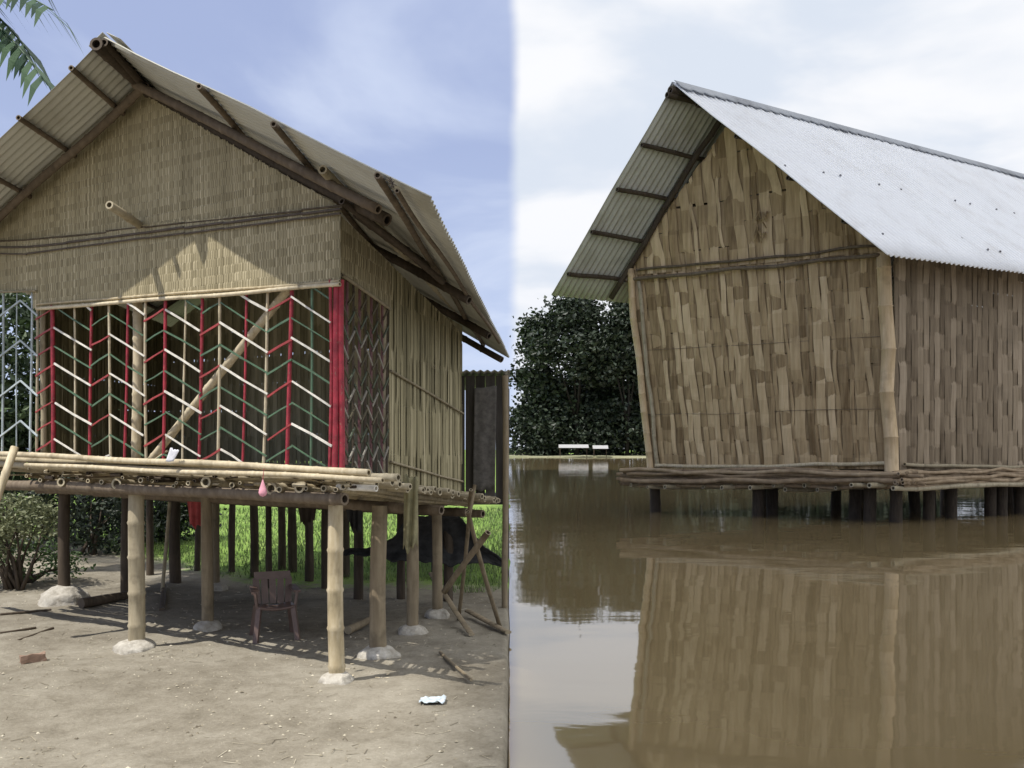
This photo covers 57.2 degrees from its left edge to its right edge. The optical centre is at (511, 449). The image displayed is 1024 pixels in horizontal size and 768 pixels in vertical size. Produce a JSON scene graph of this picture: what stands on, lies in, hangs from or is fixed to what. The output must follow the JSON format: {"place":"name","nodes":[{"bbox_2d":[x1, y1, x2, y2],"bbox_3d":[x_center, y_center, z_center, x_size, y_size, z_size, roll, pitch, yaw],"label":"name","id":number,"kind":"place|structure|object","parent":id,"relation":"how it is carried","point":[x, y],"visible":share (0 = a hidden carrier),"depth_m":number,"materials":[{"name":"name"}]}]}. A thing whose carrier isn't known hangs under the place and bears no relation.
{"place":"outdoors","nodes":[
{"label":"outdoors","id":0,"kind":"place"},
{"bbox_2d":[5,506,501,592],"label":"grass","id":1,"kind":"structure","parent":0,"point":[368,523],"depth_m":14.56,"materials":[{"name":"green plant"}]},
{"bbox_2d":[0,450,629,767],"bbox_3d":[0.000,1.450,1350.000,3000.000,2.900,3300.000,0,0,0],"label":"ground","id":2,"kind":"structure","parent":0,"point":[91,712],"depth_m":6.07,"materials":[{"name":"beige soil"}]},
{"bbox_2d":[0,627,35,633],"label":"branch","id":3,"kind":"object","parent":2,"relation":"on","point":[29,628],"visible":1,"depth_m":7.70,"materials":[{"name":"brown wood"}]},
{"bbox_2d":[0,609,51,615],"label":"branch","id":4,"kind":"object","parent":2,"relation":"on","point":[20,612],"visible":1,"depth_m":8.58,"materials":[{"name":"brown wood"}]},
{"bbox_2d":[19,651,46,664],"bbox_3d":[-3.363,1.461,6.589,0.167,0.069,0.085,0,0,-36],"label":"brick","id":5,"kind":"object","parent":2,"relation":"on","point":[34,658],"visible":1,"depth_m":6.56,"materials":[{"name":"brick"}]},
{"bbox_2d":[17,627,53,639],"bbox_3d":[-3.840,1.488,7.576,0.024,0.026,0.489,0,0,4],"label":"branch","id":6,"kind":"object","parent":2,"relation":"on","point":[51,628],"visible":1,"depth_m":7.59,"materials":[{"name":"brown wood"}]},
{"bbox_2d":[0,490,74,590],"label":"shrub","id":7,"kind":"object","parent":2,"relation":"on","point":[11,577],"visible":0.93,"depth_m":10.07,"materials":[{"name":"green plant"}]},
{"bbox_2d":[0,0,82,104],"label":"palm tree","id":8,"kind":"object","parent":2,"relation":"on","point":[15,49],"visible":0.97,"depth_m":9.13,"materials":[{"name":"green plant"}]},
{"bbox_2d":[0,535,95,583],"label":"shrub","id":9,"kind":"object","parent":2,"relation":"on","point":[32,578],"visible":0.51,"depth_m":10.60,"materials":[{"name":"green plant"}]},
{"bbox_2d":[5,404,109,540],"bbox_3d":[-7.543,0.391,15.477,2.317,2.548,1.792,0,0,0],"label":"shrub","id":10,"kind":"object","parent":2,"relation":"on","point":[54,507],"visible":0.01,"depth_m":15.41,"materials":[{"name":"green plant"}]},
{"bbox_2d":[0,284,119,545],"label":"tree","id":11,"kind":"object","parent":2,"relation":"on","point":[23,335],"visible":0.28,"depth_m":13.78,"materials":[{"name":"green plant"}]},
{"bbox_2d":[5,452,165,555],"bbox_3d":[-6.053,0.734,13.546,2.372,1.858,1.693,0,0,0],"label":"shrub","id":12,"kind":"object","parent":2,"relation":"on","point":[95,539],"visible":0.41,"depth_m":13.36,"materials":[{"name":"green plant"}]},
{"bbox_2d":[78,591,127,607],"bbox_3d":[-3.969,1.460,9.145,0.100,0.101,0.519,0,0,29],"label":"log","id":13,"kind":"object","parent":2,"relation":"on","point":[86,602],"visible":0.97,"depth_m":9.07,"materials":[{"name":"brown wood"}]},
{"bbox_2d":[56,494,194,543],"bbox_3d":[-6.098,0.612,15.033,2.625,1.970,1.759,0,0,0],"label":"shrub","id":14,"kind":"object","parent":2,"relation":"on","point":[165,506],"visible":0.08,"depth_m":14.80,"materials":[{"name":"green plant"}]},
{"bbox_2d":[159,584,165,610],"bbox_3d":[-3.503,1.485,9.427,0.060,0.090,1.481,0,0,-20],"label":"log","id":15,"kind":"object","parent":2,"relation":"on","point":[162,600],"visible":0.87,"depth_m":9.18,"materials":[{"name":"brown wood"}]},
{"bbox_2d":[160,501,170,591],"bbox_3d":[-3.609,1.020,9.790,0.040,0.971,0.268,0,0,-40],"label":"stick","id":16,"kind":"object","parent":2,"relation":"on","point":[166,545],"visible":0.91,"depth_m":9.77,"materials":[{"name":"brown wood"}]},
{"bbox_2d":[109,500,226,540],"bbox_3d":[-5.643,0.937,15.443,1.848,1.617,1.739,0,0,0],"label":"shrub","id":17,"kind":"object","parent":2,"relation":"on","point":[186,527],"visible":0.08,"depth_m":15.18,"materials":[{"name":"green plant"}]},
{"bbox_2d":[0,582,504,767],"bbox_3d":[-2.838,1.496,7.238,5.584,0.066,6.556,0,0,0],"label":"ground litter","id":18,"kind":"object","parent":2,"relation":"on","point":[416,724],"visible":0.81,"depth_m":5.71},
{"bbox_2d":[0,32,509,684],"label":"stilt house","id":19,"kind":"structure","parent":2,"relation":"on","point":[162,228],"depth_m":7.15,"materials":[{"name":"brown wood"}]},
{"bbox_2d":[0,446,18,500],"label":"bamboo pole","id":20,"kind":"object","parent":19,"relation":"attached to","point":[8,465],"visible":1,"depth_m":7.30,"materials":[{"name":"beige wood"}]},
{"bbox_2d":[0,292,38,451],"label":"lattice window","id":21,"kind":"structure","parent":19,"relation":"in","point":[30,348],"depth_m":7.78,"materials":[{"name":"blue paint"}]},
{"bbox_2d":[165,448,178,461],"bbox_3d":[-2.351,0.035,6.510,0.096,0.100,0.029,0,0,3],"label":"white rag","id":22,"kind":"object","parent":19,"relation":"attached to","point":[172,455],"visible":1,"depth_m":6.50,"materials":[{"name":"white fabric"}]},
{"bbox_2d":[35,288,331,466],"bbox_3d":[-2.538,-0.529,6.893,3.263,1.287,0.051,0,0,31],"label":"lattice window","id":23,"kind":"structure","parent":19,"relation":"in","point":[52,328],"depth_m":6.79,"materials":[{"name":"white paint"}]},
{"bbox_2d":[187,501,200,528],"bbox_3d":[-2.784,0.559,8.300,0.183,0.294,0.043,0,0,0],"label":"red cloth","id":24,"kind":"object","parent":19,"relation":"hanging from","point":[194,509],"visible":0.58,"depth_m":8.30,"materials":[{"name":"red fabric"}]},
{"bbox_2d":[259,471,266,496],"bbox_3d":[-1.601,0.212,6.029,0.045,0.182,0.046,0,0,-43],"label":"charm","id":25,"kind":"object","parent":19,"relation":"hanging from","point":[262,491],"visible":1,"depth_m":6.02,"materials":[{"name":"pink fabric"}]},
{"bbox_2d":[298,508,315,525],"bbox_3d":[-2.007,0.614,9.200,0.203,0.279,0.043,0,0,0],"label":"dark rag","id":26,"kind":"object","parent":19,"relation":"hanging from","point":[306,515],"visible":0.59,"depth_m":9.20,"materials":[{"name":"black fabric"}]},
{"bbox_2d":[346,509,361,534],"bbox_3d":[-1.285,0.557,7.600,0.141,0.274,0.062,0,0,0],"label":"dark rag","id":27,"kind":"object","parent":19,"relation":"hanging from","point":[354,518],"visible":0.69,"depth_m":7.59,"materials":[{"name":"fabric"}]},
{"bbox_2d":[403,474,417,554],"bbox_3d":[-0.714,0.454,6.601,0.111,0.569,0.052,0,0,0],"label":"hanging rag","id":28,"kind":"object","parent":19,"relation":"hanging from","point":[410,534],"visible":0.98,"depth_m":6.60,"materials":[{"name":"yellow fabric"}]},
{"bbox_2d":[343,516,501,566],"bbox_3d":[-0.872,0.890,9.188,1.627,0.538,0.246,0,0,-14],"label":"hammock","id":29,"kind":"object","parent":19,"relation":"hanging from","point":[454,527],"visible":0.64,"depth_m":9.23,"materials":[{"name":"fabric"}]},
{"bbox_2d":[249,570,300,643],"bbox_3d":[-1.899,1.253,7.510,0.378,0.517,0.406,0,0,-20],"label":"plastic chair","id":30,"kind":"object","parent":2,"relation":"on","point":[288,604],"visible":1,"depth_m":7.62,"materials":[{"name":"plastic"}]},
{"bbox_2d":[344,617,368,634],"bbox_3d":[-1.256,1.447,7.752,0.071,0.089,0.392,0,0,20],"label":"log","id":31,"kind":"object","parent":2,"relation":"on","point":[354,627],"visible":0.83,"depth_m":7.66,"materials":[{"name":"brown wood"}]},
{"bbox_2d":[419,695,445,703],"bbox_3d":[-0.470,1.479,5.561,0.177,0.034,0.119,0,0,-11],"label":"wrapper","id":32,"kind":"object","parent":2,"relation":"on","point":[437,699],"visible":1,"depth_m":5.54,"materials":[{"name":"white plastic"}]},
{"bbox_2d":[380,370,509,571],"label":"shed","id":33,"kind":"structure","parent":2,"relation":"on","point":[472,380],"depth_m":10.89,"materials":[{"name":"grey metal"}]},
{"bbox_2d":[473,386,496,490],"bbox_3d":[-0.314,-0.128,10.800,0.275,1.218,0.020,0,0,0],"label":"dark sheet","id":34,"kind":"object","parent":33,"relation":"hanging from","point":[484,451],"visible":0.98,"depth_m":10.80,"materials":[{"name":"grey fabric"}]},
{"bbox_2d":[428,572,474,635],"bbox_3d":[-0.574,1.363,8.502,0.062,0.238,2.134,0,0,-14],"label":"plank","id":35,"kind":"object","parent":2,"relation":"on","point":[462,621],"visible":0.69,"depth_m":8.01,"materials":[{"name":"brown wood"}]},
{"bbox_2d":[439,651,472,680],"bbox_3d":[-0.394,1.479,6.446,0.025,0.026,0.846,0,0,-18],"label":"stick","id":36,"kind":"object","parent":2,"relation":"on","point":[453,664],"visible":1,"depth_m":6.40,"materials":[{"name":"brown wood"}]},
{"bbox_2d":[441,484,501,625],"bbox_3d":[-0.326,0.892,7.739,0.452,1.239,1.084,0,0,7],"label":"trestle","id":37,"kind":"object","parent":2,"relation":"on","point":[474,550],"visible":0.91,"depth_m":7.50,"materials":[{"name":"brown wood"}]},
{"bbox_2d":[465,609,510,633],"bbox_3d":[-0.217,1.465,8.033,0.069,0.058,0.933,0,0,-23],"label":"plank","id":38,"kind":"object","parent":2,"relation":"on","point":[487,621],"visible":1,"depth_m":7.96,"materials":[{"name":"brown wood"}]},
{"bbox_2d":[501,375,508,607],"bbox_3d":[-0.065,0.398,8.905,0.070,2.204,0.084,0,0,0],"label":"standing pole","id":39,"kind":"object","parent":2,"relation":"on","point":[504,574],"visible":1,"depth_m":8.89,"materials":[{"name":"brown wood"}]},
{"bbox_2d":[0,0,1023,449],"label":"sky","id":40,"kind":"structure","parent":0,"point":[519,120],"materials":[{"name":"blue"}]},
{"bbox_2d":[509,454,645,456],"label":"bank","id":41,"kind":"structure","parent":0,"point":[522,455],"depth_m":196.39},
{"bbox_2d":[505,307,564,438],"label":"tree","id":42,"kind":"object","parent":41,"relation":"on","point":[525,375],"visible":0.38,"depth_m":202.55,"materials":[{"name":"green plant"}]},
{"bbox_2d":[509,376,580,455],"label":"tree","id":43,"kind":"object","parent":41,"relation":"on","point":[527,393],"visible":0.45,"depth_m":200.59,"materials":[{"name":"green plant"}]},
{"bbox_2d":[558,444,588,456],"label":"bench","id":44,"kind":"object","parent":41,"relation":"on","point":[586,446],"visible":0.91,"depth_m":191.86,"materials":[{"name":"white"}]},
{"bbox_2d":[509,400,645,455],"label":"undergrowth","id":45,"kind":"object","parent":41,"relation":"on","point":[512,449],"visible":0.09,"depth_m":199.49,"materials":[{"name":"green plant"}]},
{"bbox_2d":[514,295,641,455],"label":"tree","id":46,"kind":"object","parent":41,"relation":"on","point":[573,321],"visible":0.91,"depth_m":196.59,"materials":[{"name":"green plant"}]},
{"bbox_2d":[551,374,639,454],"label":"tree","id":47,"kind":"object","parent":41,"relation":"on","point":[604,394],"visible":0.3,"depth_m":201.23,"materials":[{"name":"green plant"}]},
{"bbox_2d":[592,445,607,456],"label":"bench","id":48,"kind":"object","parent":41,"relation":"on","point":[600,447],"visible":0.87,"depth_m":191.80,"materials":[{"name":"white"}]},
{"bbox_2d":[587,301,645,455],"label":"tree","id":49,"kind":"object","parent":41,"relation":"on","point":[621,367],"visible":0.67,"depth_m":196.07,"materials":[{"name":"green plant"}]},
{"bbox_2d":[610,308,647,428],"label":"tree","id":50,"kind":"object","parent":41,"relation":"on","point":[635,409],"visible":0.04,"depth_m":200.87,"materials":[{"name":"green plant"}]},
{"bbox_2d":[508,457,1023,767],"bbox_3d":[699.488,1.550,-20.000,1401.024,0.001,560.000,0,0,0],"label":"flood water","id":51,"kind":"structure","parent":0,"point":[703,628],"depth_m":8.09,"materials":[{"name":"brown liquid"}]},
{"bbox_2d":[552,80,1023,522],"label":"flooded house","id":52,"kind":"structure","parent":51,"relation":"in","point":[819,299],"depth_m":21.73,"materials":[{"name":"brown wood"}]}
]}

